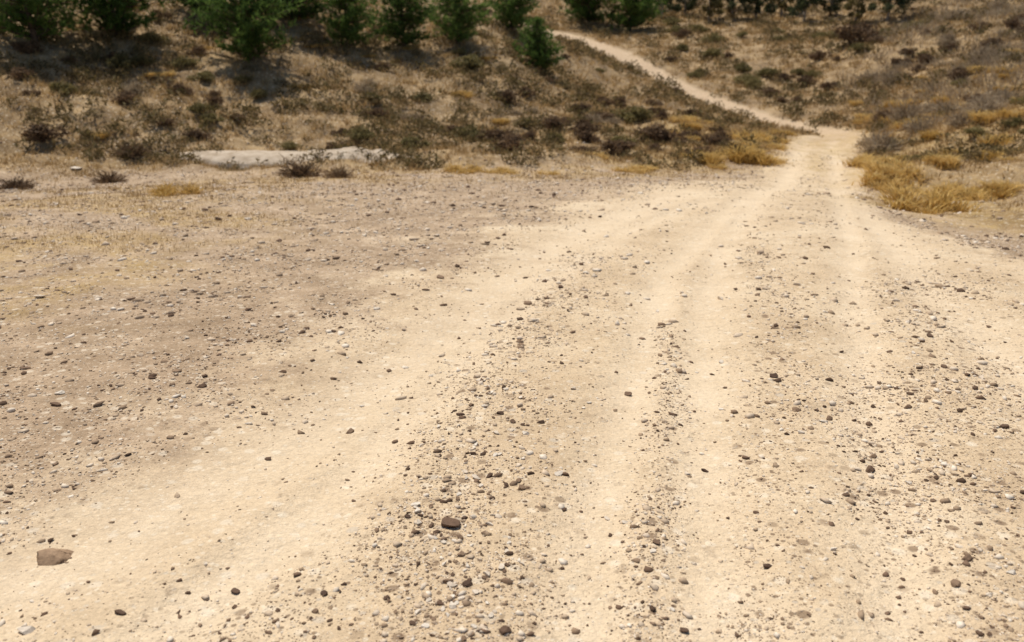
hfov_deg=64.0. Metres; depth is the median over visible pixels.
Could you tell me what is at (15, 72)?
shrub
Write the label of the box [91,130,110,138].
grass tussock
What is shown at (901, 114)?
shrub
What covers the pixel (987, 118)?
grass tussock
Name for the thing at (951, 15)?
shrub
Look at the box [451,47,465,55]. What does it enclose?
shrub
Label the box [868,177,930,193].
grass tussock
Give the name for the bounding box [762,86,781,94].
shrub
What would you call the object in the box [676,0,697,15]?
tree
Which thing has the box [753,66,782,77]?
shrub
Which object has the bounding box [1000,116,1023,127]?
shrub
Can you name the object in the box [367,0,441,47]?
pine tree
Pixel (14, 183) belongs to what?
shrub
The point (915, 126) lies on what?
shrub
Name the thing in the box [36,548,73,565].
stone
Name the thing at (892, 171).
grass tussock
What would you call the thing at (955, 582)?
stone
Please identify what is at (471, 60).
shrub
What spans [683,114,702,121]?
grass tussock
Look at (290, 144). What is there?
shrub
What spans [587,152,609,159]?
grass tussock
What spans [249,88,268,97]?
shrub
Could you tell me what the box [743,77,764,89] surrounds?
shrub
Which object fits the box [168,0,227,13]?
pine tree
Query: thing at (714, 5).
tree
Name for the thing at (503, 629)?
stone
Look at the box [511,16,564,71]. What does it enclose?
pine tree
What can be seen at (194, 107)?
shrub
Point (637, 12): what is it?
pine tree
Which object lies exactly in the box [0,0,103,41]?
pine tree
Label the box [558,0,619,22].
pine tree
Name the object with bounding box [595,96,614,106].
shrub
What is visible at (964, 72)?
shrub
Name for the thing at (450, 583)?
stone
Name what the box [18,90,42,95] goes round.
shrub
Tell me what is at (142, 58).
shrub
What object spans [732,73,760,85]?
shrub
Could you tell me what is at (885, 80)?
shrub
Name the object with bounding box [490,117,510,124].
grass tussock
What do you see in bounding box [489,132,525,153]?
shrub
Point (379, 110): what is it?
shrub
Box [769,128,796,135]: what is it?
grass tussock
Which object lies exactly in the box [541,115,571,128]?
shrub
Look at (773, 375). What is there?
stone
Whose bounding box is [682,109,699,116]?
shrub
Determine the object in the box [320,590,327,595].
stone
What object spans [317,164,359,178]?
shrub
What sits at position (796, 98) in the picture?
shrub
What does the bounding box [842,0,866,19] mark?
tree
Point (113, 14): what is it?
pine tree
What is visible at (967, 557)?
stone
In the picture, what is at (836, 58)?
shrub
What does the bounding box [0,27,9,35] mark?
shrub
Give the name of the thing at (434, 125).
scrub
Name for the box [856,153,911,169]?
grass tussock
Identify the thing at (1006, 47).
shrub
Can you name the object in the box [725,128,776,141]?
grass tussock
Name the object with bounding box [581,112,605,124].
shrub
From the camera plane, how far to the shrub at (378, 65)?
29.35 m
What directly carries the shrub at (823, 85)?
on the ground at (230, 470)
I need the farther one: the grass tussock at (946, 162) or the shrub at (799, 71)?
the shrub at (799, 71)
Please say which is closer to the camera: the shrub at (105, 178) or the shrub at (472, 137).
the shrub at (105, 178)
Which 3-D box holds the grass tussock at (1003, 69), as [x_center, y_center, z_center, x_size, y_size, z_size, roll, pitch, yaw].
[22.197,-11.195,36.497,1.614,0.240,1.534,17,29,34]
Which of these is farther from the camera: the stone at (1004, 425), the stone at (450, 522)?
the stone at (1004, 425)
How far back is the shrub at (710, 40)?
65.53 m
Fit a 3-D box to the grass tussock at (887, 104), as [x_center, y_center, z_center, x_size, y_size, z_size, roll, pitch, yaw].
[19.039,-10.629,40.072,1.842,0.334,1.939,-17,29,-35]
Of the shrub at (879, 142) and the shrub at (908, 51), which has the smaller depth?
the shrub at (879, 142)
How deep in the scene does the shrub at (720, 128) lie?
30.18 m
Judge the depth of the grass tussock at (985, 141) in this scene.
23.93 m
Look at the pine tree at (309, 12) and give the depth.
30.39 m
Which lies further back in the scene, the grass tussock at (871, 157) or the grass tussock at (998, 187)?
the grass tussock at (871, 157)
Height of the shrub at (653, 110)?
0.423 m
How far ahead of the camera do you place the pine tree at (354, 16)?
29.86 m
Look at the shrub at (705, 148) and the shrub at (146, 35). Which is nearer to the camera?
the shrub at (705, 148)
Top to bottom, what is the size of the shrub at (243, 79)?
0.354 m
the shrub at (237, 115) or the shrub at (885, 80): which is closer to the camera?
the shrub at (237, 115)
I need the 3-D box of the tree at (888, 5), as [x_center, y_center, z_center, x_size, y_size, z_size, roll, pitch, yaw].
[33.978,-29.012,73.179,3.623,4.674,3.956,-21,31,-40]
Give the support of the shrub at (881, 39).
on the ground at (230, 470)
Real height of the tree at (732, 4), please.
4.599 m
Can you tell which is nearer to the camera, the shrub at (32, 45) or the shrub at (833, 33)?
the shrub at (32, 45)
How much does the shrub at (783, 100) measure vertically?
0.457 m
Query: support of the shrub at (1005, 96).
on the ground at (230, 470)
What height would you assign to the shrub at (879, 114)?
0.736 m
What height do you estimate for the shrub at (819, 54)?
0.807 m
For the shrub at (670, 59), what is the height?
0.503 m
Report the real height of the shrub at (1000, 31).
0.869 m
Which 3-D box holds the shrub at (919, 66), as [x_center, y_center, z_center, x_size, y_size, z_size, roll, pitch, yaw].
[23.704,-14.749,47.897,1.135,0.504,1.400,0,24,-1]
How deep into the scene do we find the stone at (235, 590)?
2.75 m
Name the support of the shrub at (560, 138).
on the ground at (230, 470)
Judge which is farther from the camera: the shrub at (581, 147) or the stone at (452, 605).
the shrub at (581, 147)
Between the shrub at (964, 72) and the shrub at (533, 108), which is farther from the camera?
the shrub at (964, 72)
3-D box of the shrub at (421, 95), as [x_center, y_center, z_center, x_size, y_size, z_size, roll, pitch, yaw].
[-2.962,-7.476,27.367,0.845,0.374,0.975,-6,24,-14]
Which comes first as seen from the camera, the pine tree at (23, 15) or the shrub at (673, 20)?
the pine tree at (23, 15)
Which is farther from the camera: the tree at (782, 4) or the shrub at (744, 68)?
the tree at (782, 4)
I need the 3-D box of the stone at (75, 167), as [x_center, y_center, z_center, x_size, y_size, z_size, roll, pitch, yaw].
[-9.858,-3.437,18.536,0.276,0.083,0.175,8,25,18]
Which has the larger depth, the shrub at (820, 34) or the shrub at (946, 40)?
the shrub at (820, 34)
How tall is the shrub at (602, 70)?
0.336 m
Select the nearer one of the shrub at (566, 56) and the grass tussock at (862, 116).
the grass tussock at (862, 116)
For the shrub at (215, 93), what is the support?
on the ground at (230, 470)
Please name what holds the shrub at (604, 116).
on the ground at (230, 470)
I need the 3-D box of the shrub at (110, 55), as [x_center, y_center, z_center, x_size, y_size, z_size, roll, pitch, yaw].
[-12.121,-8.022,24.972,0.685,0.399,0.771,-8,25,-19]
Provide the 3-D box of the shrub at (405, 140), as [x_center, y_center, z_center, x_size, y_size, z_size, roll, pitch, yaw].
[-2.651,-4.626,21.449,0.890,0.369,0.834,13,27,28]
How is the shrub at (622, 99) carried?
on the ground at (230, 470)
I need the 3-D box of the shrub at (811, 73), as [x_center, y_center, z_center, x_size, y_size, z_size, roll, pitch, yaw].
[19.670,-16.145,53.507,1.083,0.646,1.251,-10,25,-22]
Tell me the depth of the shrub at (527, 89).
29.90 m
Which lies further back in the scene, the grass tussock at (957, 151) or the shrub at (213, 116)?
the grass tussock at (957, 151)
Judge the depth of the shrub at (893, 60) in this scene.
50.84 m
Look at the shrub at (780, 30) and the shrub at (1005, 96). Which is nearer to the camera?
the shrub at (1005, 96)
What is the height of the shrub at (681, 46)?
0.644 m
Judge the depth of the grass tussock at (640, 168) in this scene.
19.78 m
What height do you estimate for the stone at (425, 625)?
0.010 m
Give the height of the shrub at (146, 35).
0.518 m
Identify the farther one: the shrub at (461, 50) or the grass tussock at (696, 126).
the shrub at (461, 50)
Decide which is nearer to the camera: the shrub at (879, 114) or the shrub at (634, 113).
the shrub at (634, 113)
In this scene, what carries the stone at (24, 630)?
on the ground at (230, 470)
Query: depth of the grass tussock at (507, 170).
18.64 m
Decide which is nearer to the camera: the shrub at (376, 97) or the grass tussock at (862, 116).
the shrub at (376, 97)
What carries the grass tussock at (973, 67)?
on the ground at (230, 470)
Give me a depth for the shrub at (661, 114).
31.19 m
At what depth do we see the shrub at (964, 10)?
68.14 m
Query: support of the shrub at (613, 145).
on the ground at (230, 470)
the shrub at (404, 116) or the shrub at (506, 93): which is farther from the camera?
the shrub at (506, 93)
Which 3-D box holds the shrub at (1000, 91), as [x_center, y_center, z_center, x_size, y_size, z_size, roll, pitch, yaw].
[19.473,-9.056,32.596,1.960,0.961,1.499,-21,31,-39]
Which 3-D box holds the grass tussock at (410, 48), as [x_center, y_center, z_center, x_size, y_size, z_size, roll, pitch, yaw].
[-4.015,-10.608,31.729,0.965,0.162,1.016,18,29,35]
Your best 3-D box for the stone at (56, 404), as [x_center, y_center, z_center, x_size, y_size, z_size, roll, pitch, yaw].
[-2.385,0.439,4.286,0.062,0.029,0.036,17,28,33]
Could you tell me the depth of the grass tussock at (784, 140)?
30.38 m
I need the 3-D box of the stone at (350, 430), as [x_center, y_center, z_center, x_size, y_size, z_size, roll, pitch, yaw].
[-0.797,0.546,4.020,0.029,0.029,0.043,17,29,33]
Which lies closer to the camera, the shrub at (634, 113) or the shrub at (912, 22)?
the shrub at (634, 113)
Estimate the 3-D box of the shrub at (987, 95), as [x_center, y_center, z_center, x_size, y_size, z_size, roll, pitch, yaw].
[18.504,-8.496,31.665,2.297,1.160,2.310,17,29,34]
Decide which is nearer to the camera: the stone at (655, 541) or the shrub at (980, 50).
the stone at (655, 541)
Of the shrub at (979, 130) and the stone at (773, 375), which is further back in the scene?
the shrub at (979, 130)
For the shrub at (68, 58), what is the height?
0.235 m
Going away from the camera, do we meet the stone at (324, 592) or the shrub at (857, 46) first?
the stone at (324, 592)
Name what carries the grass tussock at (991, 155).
on the ground at (230, 470)
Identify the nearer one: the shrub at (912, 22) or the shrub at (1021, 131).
the shrub at (1021, 131)
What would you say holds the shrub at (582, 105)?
on the ground at (230, 470)
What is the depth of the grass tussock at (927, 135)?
27.80 m
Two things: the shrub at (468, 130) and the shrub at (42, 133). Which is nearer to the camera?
the shrub at (42, 133)
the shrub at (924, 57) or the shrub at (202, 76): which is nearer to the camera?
the shrub at (202, 76)
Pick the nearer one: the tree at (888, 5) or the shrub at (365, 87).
the shrub at (365, 87)
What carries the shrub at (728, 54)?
on the ground at (230, 470)
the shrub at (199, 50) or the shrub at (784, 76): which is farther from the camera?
the shrub at (784, 76)
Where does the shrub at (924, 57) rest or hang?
on the ground at (230, 470)
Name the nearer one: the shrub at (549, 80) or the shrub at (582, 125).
the shrub at (582, 125)
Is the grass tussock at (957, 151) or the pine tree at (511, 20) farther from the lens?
the pine tree at (511, 20)
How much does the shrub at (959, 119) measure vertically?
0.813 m
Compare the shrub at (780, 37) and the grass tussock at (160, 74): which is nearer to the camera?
the grass tussock at (160, 74)
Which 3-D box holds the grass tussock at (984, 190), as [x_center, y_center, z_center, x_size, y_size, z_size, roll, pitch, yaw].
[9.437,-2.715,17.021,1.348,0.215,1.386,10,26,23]
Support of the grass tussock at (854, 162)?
on the ground at (230, 470)
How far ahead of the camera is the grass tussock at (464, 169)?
18.74 m
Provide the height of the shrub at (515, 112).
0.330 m
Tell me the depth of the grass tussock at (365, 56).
30.06 m
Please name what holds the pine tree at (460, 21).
on the ground at (230, 470)
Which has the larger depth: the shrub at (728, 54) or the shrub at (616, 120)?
the shrub at (728, 54)
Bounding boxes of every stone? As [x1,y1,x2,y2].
[17,626,35,634]
[33,295,45,297]
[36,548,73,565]
[50,402,60,406]
[54,390,64,394]
[70,166,82,169]
[114,609,125,615]
[196,383,206,387]
[231,588,239,593]
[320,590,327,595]
[346,428,353,433]
[409,620,415,625]
[421,623,429,627]
[437,600,444,605]
[441,517,460,527]
[442,578,452,583]
[447,581,456,586]
[449,601,455,608]
[457,550,464,556]
[462,580,472,586]
[499,625,511,634]
[518,484,524,489]
[526,631,534,635]
[554,470,562,475]
[624,391,631,395]
[652,539,660,544]
[680,627,688,631]
[763,564,771,568]
[770,373,777,377]
[865,465,874,472]
[950,579,960,586]
[961,554,972,560]
[999,424,1008,427]
[1006,569,1016,574]
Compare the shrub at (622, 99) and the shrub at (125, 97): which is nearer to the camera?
the shrub at (125, 97)
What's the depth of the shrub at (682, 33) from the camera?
67.46 m
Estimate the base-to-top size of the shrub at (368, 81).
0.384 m
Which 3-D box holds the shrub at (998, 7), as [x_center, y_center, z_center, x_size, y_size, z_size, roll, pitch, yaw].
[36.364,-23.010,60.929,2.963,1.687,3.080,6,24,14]
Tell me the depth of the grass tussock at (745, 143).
24.94 m
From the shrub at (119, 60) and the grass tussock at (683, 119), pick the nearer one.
the shrub at (119, 60)
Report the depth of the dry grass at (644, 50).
26.92 m
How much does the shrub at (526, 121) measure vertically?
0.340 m
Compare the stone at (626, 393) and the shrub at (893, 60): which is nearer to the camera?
the stone at (626, 393)
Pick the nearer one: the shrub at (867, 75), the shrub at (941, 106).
the shrub at (941, 106)
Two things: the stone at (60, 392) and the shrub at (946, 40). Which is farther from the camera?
the shrub at (946, 40)
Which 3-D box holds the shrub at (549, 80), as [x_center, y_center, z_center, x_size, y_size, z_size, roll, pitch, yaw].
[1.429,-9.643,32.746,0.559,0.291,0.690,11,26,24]
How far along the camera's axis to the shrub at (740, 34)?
68.93 m
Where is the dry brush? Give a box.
[831,0,1023,137]
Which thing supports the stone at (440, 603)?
on the ground at (230, 470)
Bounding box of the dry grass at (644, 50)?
[0,0,1023,253]
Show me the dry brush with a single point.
(984, 58)
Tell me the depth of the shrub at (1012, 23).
50.65 m
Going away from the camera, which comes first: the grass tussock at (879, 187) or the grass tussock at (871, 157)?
the grass tussock at (879, 187)
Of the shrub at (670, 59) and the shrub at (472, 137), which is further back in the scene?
the shrub at (670, 59)
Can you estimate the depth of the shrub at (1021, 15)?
52.37 m
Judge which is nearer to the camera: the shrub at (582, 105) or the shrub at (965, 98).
the shrub at (582, 105)
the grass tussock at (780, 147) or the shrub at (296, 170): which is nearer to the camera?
the shrub at (296, 170)
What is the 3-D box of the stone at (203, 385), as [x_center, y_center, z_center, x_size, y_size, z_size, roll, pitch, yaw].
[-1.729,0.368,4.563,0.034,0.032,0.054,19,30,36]
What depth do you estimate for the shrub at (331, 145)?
21.28 m
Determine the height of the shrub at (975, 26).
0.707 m
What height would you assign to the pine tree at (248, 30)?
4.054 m
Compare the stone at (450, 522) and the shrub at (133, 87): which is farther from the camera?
the shrub at (133, 87)
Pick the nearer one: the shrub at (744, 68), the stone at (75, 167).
the stone at (75, 167)
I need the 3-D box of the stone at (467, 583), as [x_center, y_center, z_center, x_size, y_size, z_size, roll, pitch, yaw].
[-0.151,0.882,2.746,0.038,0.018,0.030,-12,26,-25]
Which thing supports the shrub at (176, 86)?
on the ground at (230, 470)
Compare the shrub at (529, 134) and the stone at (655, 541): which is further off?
the shrub at (529, 134)
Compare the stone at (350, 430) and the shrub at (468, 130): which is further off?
the shrub at (468, 130)
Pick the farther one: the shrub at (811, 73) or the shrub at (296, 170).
the shrub at (811, 73)
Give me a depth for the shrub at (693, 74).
54.04 m
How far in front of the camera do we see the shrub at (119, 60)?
24.27 m
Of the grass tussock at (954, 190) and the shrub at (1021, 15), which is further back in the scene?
the shrub at (1021, 15)
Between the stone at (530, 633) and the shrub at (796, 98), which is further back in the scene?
the shrub at (796, 98)
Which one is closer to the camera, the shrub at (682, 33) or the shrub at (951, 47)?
the shrub at (951, 47)
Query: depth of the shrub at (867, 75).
50.09 m
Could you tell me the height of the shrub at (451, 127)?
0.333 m
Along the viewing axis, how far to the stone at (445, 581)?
2.75 m
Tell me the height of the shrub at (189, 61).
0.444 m
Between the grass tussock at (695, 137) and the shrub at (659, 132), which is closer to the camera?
the shrub at (659, 132)
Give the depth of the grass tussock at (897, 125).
30.80 m
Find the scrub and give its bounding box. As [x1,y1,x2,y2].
[0,0,1023,170]
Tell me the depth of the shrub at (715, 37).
66.42 m
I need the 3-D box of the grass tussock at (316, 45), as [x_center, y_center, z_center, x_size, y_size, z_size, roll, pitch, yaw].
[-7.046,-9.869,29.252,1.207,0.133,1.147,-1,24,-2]
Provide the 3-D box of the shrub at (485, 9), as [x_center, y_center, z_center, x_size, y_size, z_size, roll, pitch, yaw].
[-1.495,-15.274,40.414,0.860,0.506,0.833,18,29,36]
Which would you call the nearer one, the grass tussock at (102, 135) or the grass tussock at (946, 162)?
the grass tussock at (946, 162)
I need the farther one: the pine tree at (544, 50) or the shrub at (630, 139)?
the pine tree at (544, 50)
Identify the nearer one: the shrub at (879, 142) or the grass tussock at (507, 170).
the grass tussock at (507, 170)
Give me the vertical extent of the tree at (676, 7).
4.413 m
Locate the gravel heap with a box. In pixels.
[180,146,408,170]
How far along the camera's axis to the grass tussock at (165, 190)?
13.36 m
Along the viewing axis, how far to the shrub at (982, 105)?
28.51 m
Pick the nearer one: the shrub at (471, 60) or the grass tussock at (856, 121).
the shrub at (471, 60)
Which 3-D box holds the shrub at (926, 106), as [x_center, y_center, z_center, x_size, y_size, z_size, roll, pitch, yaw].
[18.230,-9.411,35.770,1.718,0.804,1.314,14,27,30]
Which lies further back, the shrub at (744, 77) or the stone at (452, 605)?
the shrub at (744, 77)
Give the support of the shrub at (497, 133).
on the ground at (230, 470)
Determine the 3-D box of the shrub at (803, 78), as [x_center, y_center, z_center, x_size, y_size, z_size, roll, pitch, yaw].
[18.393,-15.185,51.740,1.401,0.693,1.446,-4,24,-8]
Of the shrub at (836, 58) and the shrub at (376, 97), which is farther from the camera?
the shrub at (836, 58)
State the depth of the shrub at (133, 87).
23.32 m
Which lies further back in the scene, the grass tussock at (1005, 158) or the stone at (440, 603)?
the grass tussock at (1005, 158)
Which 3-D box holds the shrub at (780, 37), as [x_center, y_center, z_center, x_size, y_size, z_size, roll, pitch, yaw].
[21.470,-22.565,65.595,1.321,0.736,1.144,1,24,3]
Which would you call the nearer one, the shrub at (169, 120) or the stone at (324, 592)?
the stone at (324, 592)
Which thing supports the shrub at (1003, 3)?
on the ground at (230, 470)
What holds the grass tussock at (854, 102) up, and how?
on the ground at (230, 470)
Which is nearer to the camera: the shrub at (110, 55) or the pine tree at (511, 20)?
the shrub at (110, 55)
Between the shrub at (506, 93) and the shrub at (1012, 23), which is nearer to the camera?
the shrub at (506, 93)
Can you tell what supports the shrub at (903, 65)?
on the ground at (230, 470)
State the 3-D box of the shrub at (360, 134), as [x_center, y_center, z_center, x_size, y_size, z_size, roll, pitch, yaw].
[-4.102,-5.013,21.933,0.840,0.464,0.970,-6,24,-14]
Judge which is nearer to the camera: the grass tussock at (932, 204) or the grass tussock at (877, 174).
the grass tussock at (932, 204)
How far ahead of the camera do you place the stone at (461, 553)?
2.91 m
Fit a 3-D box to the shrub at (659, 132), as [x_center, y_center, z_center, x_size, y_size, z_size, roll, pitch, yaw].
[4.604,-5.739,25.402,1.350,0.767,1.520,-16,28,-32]
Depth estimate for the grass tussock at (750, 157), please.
22.41 m
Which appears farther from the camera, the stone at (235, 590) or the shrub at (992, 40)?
the shrub at (992, 40)
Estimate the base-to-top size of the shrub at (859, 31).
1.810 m
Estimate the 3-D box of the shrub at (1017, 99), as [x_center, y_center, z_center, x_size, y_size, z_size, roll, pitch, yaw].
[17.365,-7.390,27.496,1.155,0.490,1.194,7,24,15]
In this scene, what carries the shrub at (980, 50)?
on the ground at (230, 470)
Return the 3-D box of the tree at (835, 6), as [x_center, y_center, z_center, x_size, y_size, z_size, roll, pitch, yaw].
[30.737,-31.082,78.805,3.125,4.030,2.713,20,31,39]
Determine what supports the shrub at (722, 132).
on the ground at (230, 470)
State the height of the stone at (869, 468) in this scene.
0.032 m
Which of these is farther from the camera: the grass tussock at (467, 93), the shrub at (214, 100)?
the grass tussock at (467, 93)
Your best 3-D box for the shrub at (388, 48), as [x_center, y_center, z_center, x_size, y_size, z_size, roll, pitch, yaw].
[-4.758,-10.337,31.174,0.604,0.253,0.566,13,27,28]
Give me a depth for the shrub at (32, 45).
23.87 m
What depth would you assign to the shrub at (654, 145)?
23.68 m
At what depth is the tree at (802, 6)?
77.22 m
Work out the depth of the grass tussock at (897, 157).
22.96 m
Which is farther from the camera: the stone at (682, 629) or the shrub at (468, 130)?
the shrub at (468, 130)
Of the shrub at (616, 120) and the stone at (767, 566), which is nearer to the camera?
the stone at (767, 566)
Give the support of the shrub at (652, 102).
on the ground at (230, 470)
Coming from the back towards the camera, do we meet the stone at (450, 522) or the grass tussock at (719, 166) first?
the grass tussock at (719, 166)
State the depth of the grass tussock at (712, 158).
21.77 m
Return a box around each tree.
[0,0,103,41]
[63,0,175,35]
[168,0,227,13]
[182,0,305,62]
[256,0,327,20]
[313,0,376,47]
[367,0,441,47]
[423,0,497,42]
[482,0,542,29]
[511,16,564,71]
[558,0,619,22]
[596,0,668,30]
[653,0,680,14]
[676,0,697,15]
[701,0,724,20]
[717,0,751,13]
[743,0,777,19]
[763,0,793,15]
[787,0,821,20]
[820,0,842,16]
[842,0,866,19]
[867,0,916,20]
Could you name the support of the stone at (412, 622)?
on the ground at (230, 470)
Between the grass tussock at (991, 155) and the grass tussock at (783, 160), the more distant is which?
the grass tussock at (783, 160)
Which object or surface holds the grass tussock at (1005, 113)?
on the ground at (230, 470)
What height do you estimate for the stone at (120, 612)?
0.019 m
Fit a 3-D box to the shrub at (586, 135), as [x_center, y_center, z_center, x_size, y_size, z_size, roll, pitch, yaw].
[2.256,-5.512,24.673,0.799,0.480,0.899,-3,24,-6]
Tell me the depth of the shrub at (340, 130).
22.46 m
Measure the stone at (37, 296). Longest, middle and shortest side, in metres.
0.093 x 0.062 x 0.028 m
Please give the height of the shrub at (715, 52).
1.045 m
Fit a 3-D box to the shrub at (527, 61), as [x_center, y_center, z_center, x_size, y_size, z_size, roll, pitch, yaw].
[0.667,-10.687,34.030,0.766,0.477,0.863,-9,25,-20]
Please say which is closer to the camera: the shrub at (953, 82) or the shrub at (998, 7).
the shrub at (953, 82)
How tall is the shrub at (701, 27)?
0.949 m
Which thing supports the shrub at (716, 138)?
on the ground at (230, 470)
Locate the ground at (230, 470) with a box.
[0,0,1023,641]
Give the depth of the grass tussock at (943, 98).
36.71 m
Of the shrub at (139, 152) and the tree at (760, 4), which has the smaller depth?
the shrub at (139, 152)
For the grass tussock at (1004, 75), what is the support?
on the ground at (230, 470)
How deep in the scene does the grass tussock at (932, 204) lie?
13.30 m
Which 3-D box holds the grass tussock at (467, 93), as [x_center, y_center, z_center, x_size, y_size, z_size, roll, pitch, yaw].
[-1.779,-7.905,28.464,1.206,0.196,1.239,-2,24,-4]
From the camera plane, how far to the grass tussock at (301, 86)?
25.95 m
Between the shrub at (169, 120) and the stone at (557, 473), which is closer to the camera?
the stone at (557, 473)
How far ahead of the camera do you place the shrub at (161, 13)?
28.16 m
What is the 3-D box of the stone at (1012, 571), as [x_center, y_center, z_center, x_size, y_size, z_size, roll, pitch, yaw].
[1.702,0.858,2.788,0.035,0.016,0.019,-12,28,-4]
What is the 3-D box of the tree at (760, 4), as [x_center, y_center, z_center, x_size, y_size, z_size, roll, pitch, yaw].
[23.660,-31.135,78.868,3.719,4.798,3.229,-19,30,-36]
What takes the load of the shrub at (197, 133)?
on the ground at (230, 470)
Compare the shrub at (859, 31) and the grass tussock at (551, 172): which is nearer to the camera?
the grass tussock at (551, 172)
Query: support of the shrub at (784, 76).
on the ground at (230, 470)
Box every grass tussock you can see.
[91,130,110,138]
[140,180,206,196]
[143,70,175,76]
[293,83,310,89]
[303,43,327,46]
[361,54,375,57]
[401,45,422,49]
[441,162,488,174]
[450,89,476,97]
[477,164,518,174]
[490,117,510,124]
[535,169,560,174]
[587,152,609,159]
[609,162,653,173]
[665,115,693,123]
[680,147,735,164]
[681,121,703,129]
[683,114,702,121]
[686,134,704,140]
[702,161,730,169]
[717,141,788,166]
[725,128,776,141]
[731,139,760,147]
[762,142,788,150]
[765,155,792,165]
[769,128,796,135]
[769,137,790,143]
[837,152,890,167]
[847,99,863,105]
[850,162,937,187]
[851,119,871,123]
[852,111,876,119]
[854,153,889,158]
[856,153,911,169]
[866,160,930,178]
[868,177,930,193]
[870,180,988,214]
[879,98,905,107]
[890,120,925,130]
[891,153,916,159]
[915,150,965,171]
[919,128,946,140]
[926,182,999,201]
[927,95,953,103]
[933,180,991,198]
[940,148,964,153]
[963,109,1001,123]
[966,64,995,73]
[969,177,1023,199]
[975,150,1011,160]
[977,131,1022,144]
[991,66,1021,72]
[991,153,1022,160]
[996,72,1019,77]
[996,106,1023,118]
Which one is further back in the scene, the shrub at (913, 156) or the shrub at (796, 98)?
the shrub at (796, 98)
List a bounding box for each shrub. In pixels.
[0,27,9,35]
[0,168,39,189]
[7,66,37,79]
[10,39,46,53]
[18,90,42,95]
[18,122,70,142]
[47,80,78,96]
[60,56,78,62]
[83,166,130,183]
[103,51,125,62]
[103,132,154,160]
[105,52,136,70]
[109,90,138,103]
[117,77,154,92]
[132,55,156,65]
[137,30,170,44]
[147,9,170,19]
[156,117,177,126]
[166,55,201,67]
[166,82,194,95]
[181,129,212,138]
[185,46,207,55]
[185,70,215,81]
[185,101,216,113]
[201,90,221,97]
[201,112,225,123]
[202,96,225,106]
[226,113,245,120]
[231,74,255,84]
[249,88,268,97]
[272,153,324,177]
[277,140,299,149]
[317,141,344,149]
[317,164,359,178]
[330,128,352,135]
[342,126,375,139]
[349,80,378,92]
[358,92,380,100]
[359,76,382,84]
[360,107,389,117]
[373,62,391,70]
[383,46,396,51]
[398,112,422,121]
[399,136,431,148]
[410,91,435,102]
[442,124,463,131]
[449,54,484,70]
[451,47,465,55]
[451,123,484,137]
[464,133,482,140]
[475,129,513,142]
[478,7,490,12]
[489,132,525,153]
[497,89,522,102]
[507,109,522,114]
[516,86,534,97]
[517,118,531,126]
[519,58,537,67]
[520,130,536,140]
[523,106,541,112]
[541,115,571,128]
[543,76,554,82]
[549,132,566,142]
[560,54,570,58]
[568,103,591,111]
[570,145,595,152]
[571,119,601,133]
[573,129,600,142]
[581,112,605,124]
[592,111,614,120]
[594,68,606,72]
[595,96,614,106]
[595,139,636,155]
[602,116,623,124]
[610,133,637,147]
[611,105,654,123]
[614,96,626,107]
[631,122,687,142]
[643,99,663,105]
[648,107,665,112]
[648,142,663,151]
[654,111,667,119]
[661,16,680,25]
[663,24,683,33]
[664,56,678,62]
[670,28,691,38]
[676,44,688,51]
[681,130,700,138]
[681,145,714,152]
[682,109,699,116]
[685,70,704,77]
[687,23,710,32]
[699,46,723,58]
[701,32,725,42]
[701,37,713,42]
[701,133,735,147]
[708,127,725,132]
[709,129,732,140]
[723,51,735,57]
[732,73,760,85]
[733,62,752,72]
[736,31,748,36]
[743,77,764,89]
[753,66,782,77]
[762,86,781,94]
[771,34,787,41]
[773,27,785,32]
[774,72,796,80]
[774,96,790,102]
[790,68,805,74]
[790,96,801,100]
[796,75,816,84]
[803,69,821,77]
[807,50,831,59]
[811,32,824,38]
[818,81,837,89]
[822,29,838,37]
[831,56,843,61]
[832,21,879,44]
[848,43,873,51]
[854,66,883,81]
[854,123,910,152]
[866,35,884,42]
[873,110,891,123]
[876,70,901,83]
[883,98,926,121]
[890,58,914,65]
[895,60,912,69]
[897,48,914,54]
[899,20,923,28]
[899,114,934,132]
[902,154,920,160]
[906,64,928,71]
[914,97,934,112]
[916,53,933,64]
[926,97,962,113]
[931,30,964,46]
[937,5,974,21]
[937,42,960,51]
[938,105,972,127]
[944,7,974,14]
[947,67,972,80]
[948,78,967,86]
[956,90,1017,112]
[960,93,984,101]
[961,88,1003,109]
[964,126,994,136]
[966,43,1009,60]
[967,22,990,30]
[977,37,1003,47]
[983,0,1019,8]
[984,0,1012,12]
[985,83,1017,99]
[988,85,1022,102]
[991,42,1017,51]
[993,27,1010,33]
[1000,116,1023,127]
[1004,19,1023,28]
[1007,96,1023,105]
[1011,13,1023,21]
[1017,128,1023,134]
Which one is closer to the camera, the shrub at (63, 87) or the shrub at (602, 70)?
the shrub at (63, 87)
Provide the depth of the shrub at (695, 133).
27.73 m
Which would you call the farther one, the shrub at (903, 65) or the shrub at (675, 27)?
the shrub at (675, 27)

